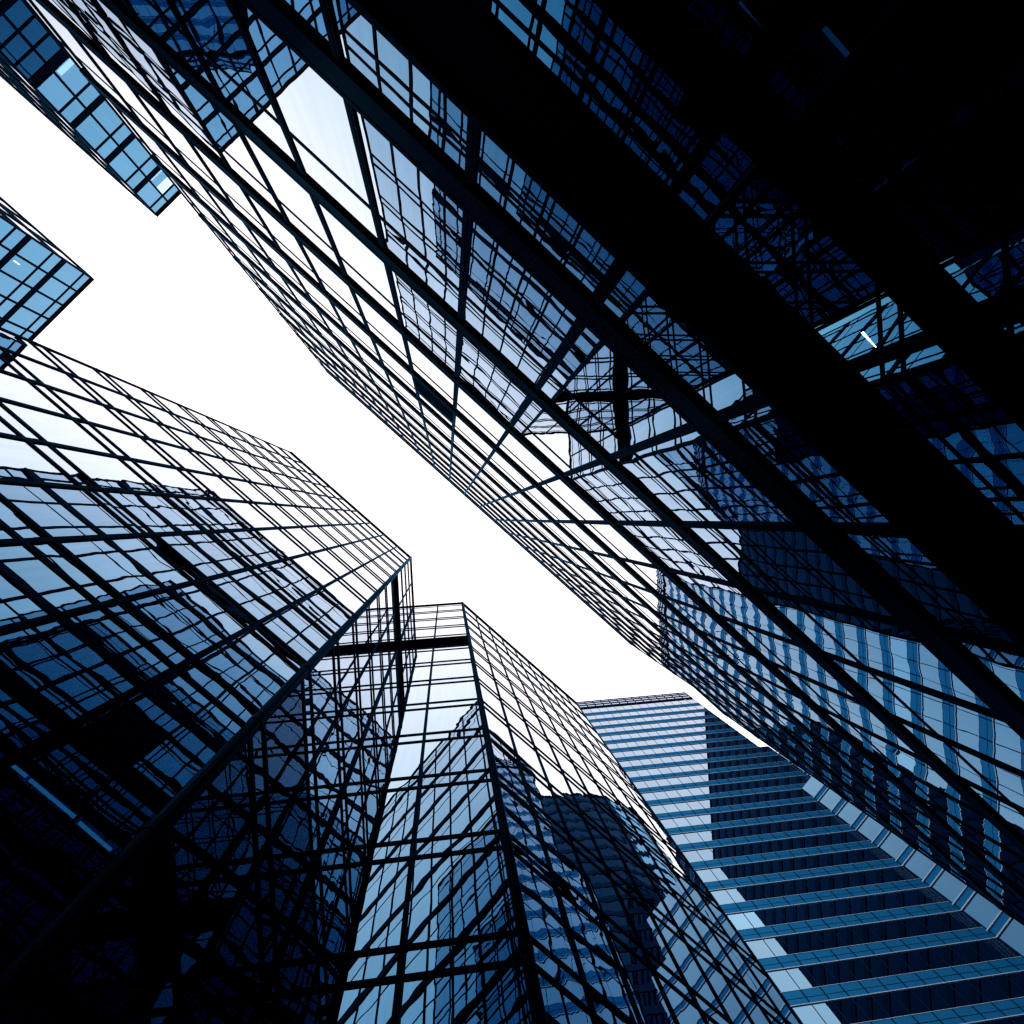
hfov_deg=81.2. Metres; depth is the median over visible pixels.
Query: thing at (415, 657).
window pane
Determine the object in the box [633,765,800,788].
ribbon window
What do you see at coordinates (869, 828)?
wing window
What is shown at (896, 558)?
window pane
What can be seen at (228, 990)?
window pane
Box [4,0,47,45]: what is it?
window pane
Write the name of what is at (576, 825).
window pane
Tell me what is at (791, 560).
window pane
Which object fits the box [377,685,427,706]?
window pane
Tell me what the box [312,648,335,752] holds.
window pane
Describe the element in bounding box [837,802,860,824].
wing window
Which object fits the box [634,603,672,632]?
window pane
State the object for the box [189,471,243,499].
window pane
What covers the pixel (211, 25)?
window pane
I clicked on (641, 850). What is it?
window pane
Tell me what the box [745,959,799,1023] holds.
window pane
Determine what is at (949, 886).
wing window
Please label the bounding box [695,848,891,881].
ribbon window
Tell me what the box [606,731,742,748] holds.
ribbon window
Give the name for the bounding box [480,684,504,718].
window pane
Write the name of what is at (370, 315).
window pane
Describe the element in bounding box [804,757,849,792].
window pane
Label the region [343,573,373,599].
window pane
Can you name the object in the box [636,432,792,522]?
window pane
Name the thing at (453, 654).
window pane
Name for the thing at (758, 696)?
window pane
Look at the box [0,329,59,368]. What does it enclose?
window pane
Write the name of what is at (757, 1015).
window pane
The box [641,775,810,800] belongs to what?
ribbon window
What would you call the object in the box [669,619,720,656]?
window pane
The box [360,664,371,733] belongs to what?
window pane
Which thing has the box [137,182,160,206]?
window pane
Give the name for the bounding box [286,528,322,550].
window pane
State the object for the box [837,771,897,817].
window pane
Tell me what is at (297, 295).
window pane
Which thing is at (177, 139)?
window pane
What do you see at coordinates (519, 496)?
window pane
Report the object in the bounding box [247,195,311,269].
window pane
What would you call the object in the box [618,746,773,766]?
ribbon window
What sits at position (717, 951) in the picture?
window pane
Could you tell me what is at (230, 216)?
window pane
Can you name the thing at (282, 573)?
window pane
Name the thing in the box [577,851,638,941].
window pane
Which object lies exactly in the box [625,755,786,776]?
ribbon window
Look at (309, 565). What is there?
window pane
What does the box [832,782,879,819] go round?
window pane
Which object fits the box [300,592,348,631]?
window pane
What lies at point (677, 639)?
window pane
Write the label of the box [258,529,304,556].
window pane
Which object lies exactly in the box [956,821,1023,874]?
window pane
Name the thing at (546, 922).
window pane
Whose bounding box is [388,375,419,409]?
window pane
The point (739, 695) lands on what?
window pane
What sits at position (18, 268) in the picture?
window pane
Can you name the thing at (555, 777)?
window pane
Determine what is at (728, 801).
ribbon window
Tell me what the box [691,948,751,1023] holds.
window pane
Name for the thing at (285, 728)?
window pane
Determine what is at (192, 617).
window pane
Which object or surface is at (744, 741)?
ribbon window
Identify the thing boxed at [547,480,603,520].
window pane
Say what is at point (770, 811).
ribbon window
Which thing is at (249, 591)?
window pane
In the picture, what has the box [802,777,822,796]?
wing window
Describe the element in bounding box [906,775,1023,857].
window pane
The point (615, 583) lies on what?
window pane
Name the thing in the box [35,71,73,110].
window pane
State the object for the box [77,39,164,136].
window pane
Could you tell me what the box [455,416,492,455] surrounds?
window pane
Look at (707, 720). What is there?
ribbon window
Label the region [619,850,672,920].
window pane
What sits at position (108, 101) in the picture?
window pane
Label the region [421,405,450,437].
window pane
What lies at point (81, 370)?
window pane
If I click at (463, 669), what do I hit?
window pane
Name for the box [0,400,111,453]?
window pane
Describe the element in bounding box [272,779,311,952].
window pane
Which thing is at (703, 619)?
window pane
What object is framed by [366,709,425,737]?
window pane
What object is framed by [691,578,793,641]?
window pane
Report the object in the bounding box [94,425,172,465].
window pane
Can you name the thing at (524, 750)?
window pane
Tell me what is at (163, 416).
window pane
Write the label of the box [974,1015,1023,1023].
ribbon window
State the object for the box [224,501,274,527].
window pane
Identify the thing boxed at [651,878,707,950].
window pane
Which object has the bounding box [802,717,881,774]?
window pane
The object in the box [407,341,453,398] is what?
window pane
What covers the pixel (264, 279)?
window pane
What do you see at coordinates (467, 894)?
window pane
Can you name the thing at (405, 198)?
window pane
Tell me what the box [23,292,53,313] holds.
window pane
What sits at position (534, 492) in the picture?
window pane
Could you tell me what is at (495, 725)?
window pane
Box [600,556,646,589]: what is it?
window pane
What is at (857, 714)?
window pane
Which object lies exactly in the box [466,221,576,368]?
window pane
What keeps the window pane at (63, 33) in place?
in the mirror glass tower at (683, 340)
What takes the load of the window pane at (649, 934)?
in the mirror glass tower at (278, 745)
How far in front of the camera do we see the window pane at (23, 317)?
51.71 m
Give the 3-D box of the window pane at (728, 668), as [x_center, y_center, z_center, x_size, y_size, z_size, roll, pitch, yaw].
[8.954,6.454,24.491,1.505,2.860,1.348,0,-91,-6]
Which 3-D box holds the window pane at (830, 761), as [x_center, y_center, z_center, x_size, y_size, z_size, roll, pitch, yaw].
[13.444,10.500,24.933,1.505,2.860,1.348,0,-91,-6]
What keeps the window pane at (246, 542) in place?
in the mirror glass tower at (278, 745)
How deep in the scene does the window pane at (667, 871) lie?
26.46 m
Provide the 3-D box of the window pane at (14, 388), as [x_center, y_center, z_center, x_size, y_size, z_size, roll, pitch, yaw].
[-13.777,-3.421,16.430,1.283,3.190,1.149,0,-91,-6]
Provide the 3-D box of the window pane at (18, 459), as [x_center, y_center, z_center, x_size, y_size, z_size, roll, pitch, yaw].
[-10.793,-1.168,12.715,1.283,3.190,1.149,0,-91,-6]
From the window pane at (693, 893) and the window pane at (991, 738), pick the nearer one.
the window pane at (991, 738)
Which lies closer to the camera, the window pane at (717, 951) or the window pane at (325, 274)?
the window pane at (325, 274)
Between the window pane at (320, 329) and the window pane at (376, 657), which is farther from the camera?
the window pane at (320, 329)
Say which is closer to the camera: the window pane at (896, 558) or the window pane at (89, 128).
the window pane at (896, 558)
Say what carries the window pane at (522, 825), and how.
in the mirror glass tower at (278, 745)
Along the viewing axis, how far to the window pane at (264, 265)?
27.59 m
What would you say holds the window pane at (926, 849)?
in the mirror glass tower at (683, 340)
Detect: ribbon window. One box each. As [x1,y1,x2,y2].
[582,700,697,712]
[586,705,705,718]
[591,711,713,725]
[596,717,721,732]
[601,724,731,740]
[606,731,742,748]
[613,739,753,757]
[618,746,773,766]
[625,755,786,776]
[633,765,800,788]
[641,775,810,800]
[649,789,809,813]
[660,802,828,827]
[671,815,846,844]
[683,831,867,861]
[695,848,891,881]
[710,866,917,904]
[727,887,947,929]
[745,911,981,958]
[767,938,1020,991]
[792,972,1023,1023]
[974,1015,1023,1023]
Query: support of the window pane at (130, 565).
in the mirror glass tower at (278, 745)
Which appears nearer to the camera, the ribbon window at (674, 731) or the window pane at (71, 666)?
the window pane at (71, 666)
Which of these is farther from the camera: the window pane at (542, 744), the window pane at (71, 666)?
the window pane at (542, 744)
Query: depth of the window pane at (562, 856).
17.81 m
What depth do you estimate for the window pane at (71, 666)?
8.87 m
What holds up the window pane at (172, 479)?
in the mirror glass tower at (278, 745)
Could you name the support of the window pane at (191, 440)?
in the mirror glass tower at (278, 745)
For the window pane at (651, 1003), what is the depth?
14.38 m
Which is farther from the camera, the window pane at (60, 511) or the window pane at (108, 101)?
the window pane at (108, 101)
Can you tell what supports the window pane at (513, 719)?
in the mirror glass tower at (278, 745)
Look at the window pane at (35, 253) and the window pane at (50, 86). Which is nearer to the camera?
the window pane at (50, 86)
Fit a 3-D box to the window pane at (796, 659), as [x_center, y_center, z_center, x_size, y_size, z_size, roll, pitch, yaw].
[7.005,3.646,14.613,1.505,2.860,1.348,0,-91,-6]
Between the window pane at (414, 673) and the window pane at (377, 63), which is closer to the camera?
the window pane at (377, 63)
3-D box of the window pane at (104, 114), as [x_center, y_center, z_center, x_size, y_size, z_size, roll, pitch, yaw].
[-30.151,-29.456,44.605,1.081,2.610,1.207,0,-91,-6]
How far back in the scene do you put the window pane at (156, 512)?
16.67 m
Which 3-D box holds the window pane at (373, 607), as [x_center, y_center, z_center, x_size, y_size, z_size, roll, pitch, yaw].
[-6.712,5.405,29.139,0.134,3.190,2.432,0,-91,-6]
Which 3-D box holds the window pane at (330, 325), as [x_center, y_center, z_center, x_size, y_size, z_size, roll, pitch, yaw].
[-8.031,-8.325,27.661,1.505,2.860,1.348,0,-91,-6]
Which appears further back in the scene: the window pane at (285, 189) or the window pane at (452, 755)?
the window pane at (452, 755)
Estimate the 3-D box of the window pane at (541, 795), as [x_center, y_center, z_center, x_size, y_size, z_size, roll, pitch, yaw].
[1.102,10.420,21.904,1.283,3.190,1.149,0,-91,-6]
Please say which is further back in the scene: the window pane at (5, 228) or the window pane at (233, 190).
the window pane at (5, 228)
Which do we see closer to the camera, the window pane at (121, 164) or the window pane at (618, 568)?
the window pane at (618, 568)
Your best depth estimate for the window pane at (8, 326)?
51.63 m
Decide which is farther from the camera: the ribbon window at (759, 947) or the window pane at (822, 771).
the ribbon window at (759, 947)
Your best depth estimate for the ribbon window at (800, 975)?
57.88 m
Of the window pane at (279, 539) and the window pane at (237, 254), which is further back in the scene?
the window pane at (237, 254)
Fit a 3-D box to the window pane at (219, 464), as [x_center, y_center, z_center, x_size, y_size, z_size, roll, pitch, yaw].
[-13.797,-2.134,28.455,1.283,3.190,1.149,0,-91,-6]
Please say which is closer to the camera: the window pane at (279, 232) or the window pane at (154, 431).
the window pane at (279, 232)
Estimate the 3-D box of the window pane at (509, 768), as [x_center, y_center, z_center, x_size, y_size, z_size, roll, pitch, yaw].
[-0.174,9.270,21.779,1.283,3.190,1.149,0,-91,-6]
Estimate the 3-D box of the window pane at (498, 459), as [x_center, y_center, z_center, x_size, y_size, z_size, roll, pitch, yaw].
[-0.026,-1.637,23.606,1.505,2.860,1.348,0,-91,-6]
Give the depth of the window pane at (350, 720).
21.15 m
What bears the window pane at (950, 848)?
in the mirror glass tower at (683, 340)
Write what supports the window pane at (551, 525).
in the mirror glass tower at (683, 340)
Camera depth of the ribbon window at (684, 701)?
137.46 m
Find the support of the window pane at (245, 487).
in the mirror glass tower at (278, 745)
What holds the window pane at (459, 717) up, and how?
in the mirror glass tower at (278, 745)
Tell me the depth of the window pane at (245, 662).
13.01 m
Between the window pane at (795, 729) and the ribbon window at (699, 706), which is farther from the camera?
the ribbon window at (699, 706)
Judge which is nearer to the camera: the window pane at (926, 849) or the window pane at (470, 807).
the window pane at (470, 807)
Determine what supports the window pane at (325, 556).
in the mirror glass tower at (278, 745)
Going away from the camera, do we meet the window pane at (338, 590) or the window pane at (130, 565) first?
the window pane at (130, 565)
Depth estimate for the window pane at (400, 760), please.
21.21 m
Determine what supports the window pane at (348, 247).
in the mirror glass tower at (683, 340)
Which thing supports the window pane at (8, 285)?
in the banded glass tower at (45, 281)
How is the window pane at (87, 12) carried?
in the mirror glass tower at (683, 340)
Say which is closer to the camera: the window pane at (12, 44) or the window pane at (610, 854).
the window pane at (610, 854)
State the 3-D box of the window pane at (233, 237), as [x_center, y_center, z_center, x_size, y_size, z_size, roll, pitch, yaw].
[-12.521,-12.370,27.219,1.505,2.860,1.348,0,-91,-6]
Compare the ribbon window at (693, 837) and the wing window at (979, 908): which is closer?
the wing window at (979, 908)
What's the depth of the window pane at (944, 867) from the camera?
25.65 m
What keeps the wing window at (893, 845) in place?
in the striped office tower at (836, 908)
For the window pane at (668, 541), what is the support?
in the mirror glass tower at (683, 340)
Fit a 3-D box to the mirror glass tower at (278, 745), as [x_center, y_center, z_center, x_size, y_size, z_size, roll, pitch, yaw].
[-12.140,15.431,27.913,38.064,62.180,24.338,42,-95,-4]
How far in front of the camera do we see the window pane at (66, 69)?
40.26 m
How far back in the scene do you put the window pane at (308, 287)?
23.02 m
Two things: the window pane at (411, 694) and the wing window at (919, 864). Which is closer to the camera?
the window pane at (411, 694)
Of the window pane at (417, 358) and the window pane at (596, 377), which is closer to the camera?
the window pane at (596, 377)
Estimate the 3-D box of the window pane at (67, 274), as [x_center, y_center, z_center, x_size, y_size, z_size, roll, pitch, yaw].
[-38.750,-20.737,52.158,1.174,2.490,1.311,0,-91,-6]
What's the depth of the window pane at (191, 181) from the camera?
22.57 m
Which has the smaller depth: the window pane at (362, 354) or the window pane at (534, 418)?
the window pane at (534, 418)
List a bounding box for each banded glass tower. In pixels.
[0,0,180,216]
[0,196,93,340]
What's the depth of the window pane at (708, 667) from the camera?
29.68 m
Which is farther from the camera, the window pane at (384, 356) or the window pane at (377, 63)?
the window pane at (384, 356)
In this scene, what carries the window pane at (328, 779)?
in the mirror glass tower at (278, 745)
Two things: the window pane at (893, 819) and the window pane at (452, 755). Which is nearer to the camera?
the window pane at (452, 755)
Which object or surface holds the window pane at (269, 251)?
in the mirror glass tower at (683, 340)
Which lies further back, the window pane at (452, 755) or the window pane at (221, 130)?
the window pane at (452, 755)
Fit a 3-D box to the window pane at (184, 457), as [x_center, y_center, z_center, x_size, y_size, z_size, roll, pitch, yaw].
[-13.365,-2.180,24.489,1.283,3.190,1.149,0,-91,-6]
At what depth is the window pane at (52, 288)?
52.00 m
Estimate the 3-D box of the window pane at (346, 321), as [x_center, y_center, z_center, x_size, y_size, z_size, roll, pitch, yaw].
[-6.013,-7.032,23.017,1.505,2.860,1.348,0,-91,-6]
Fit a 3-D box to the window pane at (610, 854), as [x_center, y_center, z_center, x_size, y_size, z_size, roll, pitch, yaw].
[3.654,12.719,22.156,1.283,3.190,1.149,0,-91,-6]
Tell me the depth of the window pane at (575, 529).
24.08 m
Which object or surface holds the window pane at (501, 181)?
in the mirror glass tower at (683, 340)
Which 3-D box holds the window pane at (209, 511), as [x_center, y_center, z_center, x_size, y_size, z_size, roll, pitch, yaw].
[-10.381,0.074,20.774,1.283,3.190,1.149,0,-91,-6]
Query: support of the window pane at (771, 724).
in the mirror glass tower at (683, 340)
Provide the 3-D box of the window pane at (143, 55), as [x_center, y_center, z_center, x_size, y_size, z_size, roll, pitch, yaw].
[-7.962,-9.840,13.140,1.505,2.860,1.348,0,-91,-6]
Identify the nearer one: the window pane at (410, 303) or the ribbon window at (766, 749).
the window pane at (410, 303)
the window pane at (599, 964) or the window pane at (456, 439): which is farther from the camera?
the window pane at (456, 439)
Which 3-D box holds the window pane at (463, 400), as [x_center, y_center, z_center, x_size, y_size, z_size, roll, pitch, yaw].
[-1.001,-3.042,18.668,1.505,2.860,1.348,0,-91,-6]
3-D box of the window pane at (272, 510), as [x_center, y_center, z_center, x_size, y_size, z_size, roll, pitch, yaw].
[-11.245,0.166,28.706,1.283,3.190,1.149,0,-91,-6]
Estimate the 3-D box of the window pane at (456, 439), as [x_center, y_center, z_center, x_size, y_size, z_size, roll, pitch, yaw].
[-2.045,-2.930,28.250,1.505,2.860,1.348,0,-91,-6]
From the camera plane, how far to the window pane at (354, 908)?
13.16 m
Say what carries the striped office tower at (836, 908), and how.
on the ground
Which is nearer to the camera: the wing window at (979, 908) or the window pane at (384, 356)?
the window pane at (384, 356)
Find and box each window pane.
[0,16,30,63]
[0,218,13,240]
[0,272,20,296]
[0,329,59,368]
[0,372,66,414]
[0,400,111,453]
[0,436,76,484]
[0,483,133,536]
[0,609,169,723]
[1,255,35,281]
[2,322,24,334]
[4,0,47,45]
[7,351,96,400]
[8,307,38,328]
[17,239,51,265]
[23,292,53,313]
[31,0,113,89]
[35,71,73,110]
[38,277,67,299]
[49,350,118,391]
[50,388,133,432]
[53,55,88,94]
[53,263,82,285]
[54,446,156,491]
[60,537,189,595]
[68,0,136,69]
[73,672,241,805]
[76,115,108,148]
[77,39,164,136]
[85,381,151,419]
[92,101,122,134]
[94,0,203,130]
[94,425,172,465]
[103,96,138,137]
[108,375,162,408]
[108,492,200,531]
[110,152,136,180]
[118,109,179,175]
[120,411,182,446]
[124,138,149,166]
[131,585,244,653]
[134,91,213,180]
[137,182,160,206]
[137,462,208,496]
[138,401,190,432]
[151,170,172,193]
[156,442,213,473]
[160,533,243,575]
[161,148,221,213]
[165,62,268,190]
[168,427,216,455]
[172,0,277,120]
[174,742,254,990]
[178,497,244,528]
[181,187,224,232]
[183,873,261,1023]
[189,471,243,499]
[190,142,263,226]
[198,453,244,479]
[200,631,296,708]
[205,188,260,248]
[212,570,287,619]
[215,218,258,263]
[220,531,280,564]
[223,240,255,273]
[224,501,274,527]
[227,478,270,502]
[234,0,368,204]
[242,133,331,247]
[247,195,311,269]
[249,228,298,282]
[251,251,291,293]
[252,266,285,300]
[257,504,297,525]
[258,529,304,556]
[260,561,314,598]
[263,607,328,659]
[266,683,306,830]
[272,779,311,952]
[281,292,313,325]
[283,860,408,959]
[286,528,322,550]
[287,283,324,323]
[292,268,338,319]
[292,555,335,585]
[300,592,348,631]
[301,244,359,313]
[310,318,340,349]
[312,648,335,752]
[314,550,349,575]
[316,723,339,841]
[317,202,393,304]
[320,313,356,352]
[324,789,416,848]
[325,581,363,612]
[330,0,466,176]
[334,306,376,353]
[339,625,355,705]
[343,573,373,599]
[343,688,358,777]
[349,742,421,781]
[354,109,462,288]
[354,292,406,356]
[354,344,388,381]
[357,609,368,673]
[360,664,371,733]
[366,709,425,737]
[370,598,378,651]
[373,645,381,702]
[375,343,414,388]
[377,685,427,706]
[386,666,429,682]
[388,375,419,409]
[391,270,455,360]
[393,651,431,664]
[406,849,515,943]
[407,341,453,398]
[416,781,498,837]
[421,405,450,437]
[422,736,488,774]
[426,705,481,731]
[429,681,476,701]
[431,663,472,678]
[433,648,469,660]
[454,435,483,465]
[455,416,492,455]
[457,387,504,440]
[460,336,526,415]
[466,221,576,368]
[475,130,616,298]
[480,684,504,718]
[484,464,515,492]
[485,708,514,751]
[491,740,528,797]
[492,452,531,487]
[500,785,547,864]
[502,434,554,480]
[503,704,531,741]
[511,731,545,777]
[514,494,547,519]
[514,854,580,975]
[519,401,595,468]
[522,767,565,829]
[528,488,570,520]
[528,726,557,763]
[538,818,593,903]
[539,755,576,804]
[545,523,579,548]
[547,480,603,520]
[552,328,687,446]
[552,747,584,787]
[555,795,600,858]
[561,894,639,1023]
[563,523,607,554]
[567,779,606,830]
[575,550,610,576]
[576,767,609,808]
[577,465,663,521]
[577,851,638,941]
[588,823,637,890]
[590,524,651,564]
[594,802,636,856]
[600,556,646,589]
[601,271,756,413]
[605,577,641,604]
[610,935,675,1023]
[616,884,682,978]
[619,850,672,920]
[622,827,666,882]
[634,564,700,608]
[634,587,682,622]
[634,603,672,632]
[635,526,728,581]
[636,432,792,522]
[649,850,696,908]
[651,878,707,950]
[654,917,726,1016]
[664,630,702,659]
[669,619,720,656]
[676,873,725,933]
[677,603,747,651]
[682,904,742,980]
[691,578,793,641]
[691,655,733,687]
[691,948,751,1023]
[703,650,756,689]
[703,897,754,958]
[713,931,776,1009]
[717,529,893,618]
[720,642,793,693]
[720,681,763,714]
[723,406,891,524]
[729,981,769,1023]
[736,680,791,721]
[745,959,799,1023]
[746,628,856,699]
[749,707,793,741]
[762,680,838,734]
[769,710,828,754]
[778,733,820,766]
[797,603,992,711]
[800,678,916,755]
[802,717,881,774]
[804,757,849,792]
[805,742,863,786]
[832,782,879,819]
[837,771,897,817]
[840,534,1019,647]
[843,754,925,814]
[854,727,976,810]
[870,801,931,848]
[874,675,1023,772]
[882,790,969,854]
[902,830,964,878]
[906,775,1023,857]
[922,826,1013,894]
[934,859,984,896]
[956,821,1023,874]
[960,861,1023,910]
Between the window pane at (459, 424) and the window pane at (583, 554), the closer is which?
the window pane at (459, 424)
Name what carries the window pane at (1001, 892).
in the mirror glass tower at (683, 340)
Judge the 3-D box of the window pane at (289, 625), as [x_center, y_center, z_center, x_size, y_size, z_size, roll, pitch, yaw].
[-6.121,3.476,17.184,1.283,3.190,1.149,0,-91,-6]
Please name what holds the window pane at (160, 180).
in the banded glass tower at (40, 72)
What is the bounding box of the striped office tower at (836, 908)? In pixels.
[577,692,1023,1023]
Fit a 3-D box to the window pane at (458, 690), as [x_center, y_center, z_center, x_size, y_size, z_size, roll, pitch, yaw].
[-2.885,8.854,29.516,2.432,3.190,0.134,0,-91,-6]
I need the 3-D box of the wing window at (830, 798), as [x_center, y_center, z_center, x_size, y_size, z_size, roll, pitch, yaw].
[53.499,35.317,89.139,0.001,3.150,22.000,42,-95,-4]
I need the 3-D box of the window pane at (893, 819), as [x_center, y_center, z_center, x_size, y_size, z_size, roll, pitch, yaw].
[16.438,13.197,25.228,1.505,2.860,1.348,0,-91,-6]
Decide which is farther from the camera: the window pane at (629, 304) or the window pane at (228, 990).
the window pane at (228, 990)
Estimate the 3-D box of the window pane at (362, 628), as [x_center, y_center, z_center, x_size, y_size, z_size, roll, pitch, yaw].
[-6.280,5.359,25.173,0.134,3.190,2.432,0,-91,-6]
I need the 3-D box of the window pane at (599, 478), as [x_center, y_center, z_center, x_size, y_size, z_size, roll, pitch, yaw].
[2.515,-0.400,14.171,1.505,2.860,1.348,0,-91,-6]
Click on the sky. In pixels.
(167, 311)
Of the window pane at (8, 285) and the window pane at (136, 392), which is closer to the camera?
the window pane at (136, 392)
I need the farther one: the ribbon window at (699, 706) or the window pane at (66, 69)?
the ribbon window at (699, 706)
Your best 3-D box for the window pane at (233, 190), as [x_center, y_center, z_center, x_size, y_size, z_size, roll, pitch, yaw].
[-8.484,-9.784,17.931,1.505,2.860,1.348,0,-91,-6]
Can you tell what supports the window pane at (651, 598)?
in the mirror glass tower at (683, 340)
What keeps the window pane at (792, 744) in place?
in the mirror glass tower at (683, 340)
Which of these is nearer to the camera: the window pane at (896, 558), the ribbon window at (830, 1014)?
the window pane at (896, 558)
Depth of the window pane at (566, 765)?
30.08 m
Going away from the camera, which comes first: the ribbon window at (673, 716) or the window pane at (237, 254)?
the window pane at (237, 254)
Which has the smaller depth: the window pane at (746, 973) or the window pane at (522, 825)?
the window pane at (522, 825)
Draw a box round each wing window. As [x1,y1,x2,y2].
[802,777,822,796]
[819,789,840,809]
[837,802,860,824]
[858,816,882,840]
[880,832,906,858]
[904,851,934,879]
[932,870,965,901]
[963,893,999,927]
[999,919,1023,955]
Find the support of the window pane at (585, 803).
in the mirror glass tower at (278, 745)
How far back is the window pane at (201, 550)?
16.79 m
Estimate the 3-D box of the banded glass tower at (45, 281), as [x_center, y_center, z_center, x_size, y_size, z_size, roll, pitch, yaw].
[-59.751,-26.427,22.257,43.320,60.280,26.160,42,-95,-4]
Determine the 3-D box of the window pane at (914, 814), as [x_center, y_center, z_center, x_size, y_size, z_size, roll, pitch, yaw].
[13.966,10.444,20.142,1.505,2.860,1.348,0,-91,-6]
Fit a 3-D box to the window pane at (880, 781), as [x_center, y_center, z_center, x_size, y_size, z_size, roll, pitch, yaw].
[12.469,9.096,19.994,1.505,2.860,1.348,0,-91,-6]
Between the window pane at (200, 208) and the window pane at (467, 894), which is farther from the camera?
the window pane at (200, 208)
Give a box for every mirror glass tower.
[0,327,801,1023]
[23,0,1023,925]
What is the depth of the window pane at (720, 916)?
26.72 m
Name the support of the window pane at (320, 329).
in the mirror glass tower at (683, 340)
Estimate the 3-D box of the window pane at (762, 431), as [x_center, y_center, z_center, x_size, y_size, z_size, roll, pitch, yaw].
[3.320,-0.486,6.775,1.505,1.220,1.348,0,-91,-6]
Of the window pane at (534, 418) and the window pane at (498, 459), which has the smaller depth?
the window pane at (534, 418)
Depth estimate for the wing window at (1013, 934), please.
59.64 m
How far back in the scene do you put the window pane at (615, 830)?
26.21 m
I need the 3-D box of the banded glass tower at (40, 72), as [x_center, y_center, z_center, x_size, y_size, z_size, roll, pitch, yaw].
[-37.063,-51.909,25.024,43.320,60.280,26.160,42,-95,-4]
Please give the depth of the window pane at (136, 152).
48.86 m
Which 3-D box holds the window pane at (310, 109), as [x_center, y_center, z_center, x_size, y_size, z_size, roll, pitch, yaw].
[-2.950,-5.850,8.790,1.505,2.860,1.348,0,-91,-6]
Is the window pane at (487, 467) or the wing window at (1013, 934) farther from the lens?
the wing window at (1013, 934)
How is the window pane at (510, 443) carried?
in the mirror glass tower at (683, 340)
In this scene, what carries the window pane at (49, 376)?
in the mirror glass tower at (278, 745)
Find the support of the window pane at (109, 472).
in the mirror glass tower at (278, 745)
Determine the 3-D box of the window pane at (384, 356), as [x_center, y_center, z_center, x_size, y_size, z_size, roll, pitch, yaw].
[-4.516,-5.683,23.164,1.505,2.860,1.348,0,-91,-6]
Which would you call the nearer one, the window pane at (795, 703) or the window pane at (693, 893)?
the window pane at (795, 703)
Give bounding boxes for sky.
[0,77,777,752]
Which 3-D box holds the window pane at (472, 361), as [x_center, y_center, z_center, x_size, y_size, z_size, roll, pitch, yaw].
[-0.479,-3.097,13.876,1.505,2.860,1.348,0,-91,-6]
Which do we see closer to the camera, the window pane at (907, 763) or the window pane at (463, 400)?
the window pane at (907, 763)
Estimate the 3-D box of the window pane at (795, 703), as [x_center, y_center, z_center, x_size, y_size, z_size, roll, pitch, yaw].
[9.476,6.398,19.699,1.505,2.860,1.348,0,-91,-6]
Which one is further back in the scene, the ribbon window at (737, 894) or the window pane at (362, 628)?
the ribbon window at (737, 894)
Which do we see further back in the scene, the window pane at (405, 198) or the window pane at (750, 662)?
the window pane at (750, 662)
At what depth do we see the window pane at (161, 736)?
8.92 m
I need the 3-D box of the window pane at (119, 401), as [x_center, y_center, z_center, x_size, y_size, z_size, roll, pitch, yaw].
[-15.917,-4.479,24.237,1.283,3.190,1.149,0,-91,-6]
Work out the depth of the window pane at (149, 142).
22.43 m
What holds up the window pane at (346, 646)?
in the mirror glass tower at (278, 745)
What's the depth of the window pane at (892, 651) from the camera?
9.48 m
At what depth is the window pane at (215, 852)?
9.00 m
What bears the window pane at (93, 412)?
in the mirror glass tower at (278, 745)
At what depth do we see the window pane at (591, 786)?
30.22 m
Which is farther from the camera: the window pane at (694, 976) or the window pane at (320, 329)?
the window pane at (320, 329)
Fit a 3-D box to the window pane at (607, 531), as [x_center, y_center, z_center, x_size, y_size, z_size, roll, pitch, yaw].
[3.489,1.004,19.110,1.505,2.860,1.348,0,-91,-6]
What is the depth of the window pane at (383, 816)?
17.19 m
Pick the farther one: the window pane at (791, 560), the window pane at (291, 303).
the window pane at (291, 303)
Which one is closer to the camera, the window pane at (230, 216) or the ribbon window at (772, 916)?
the window pane at (230, 216)
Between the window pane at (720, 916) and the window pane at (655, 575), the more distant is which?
the window pane at (720, 916)
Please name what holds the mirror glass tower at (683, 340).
on the ground

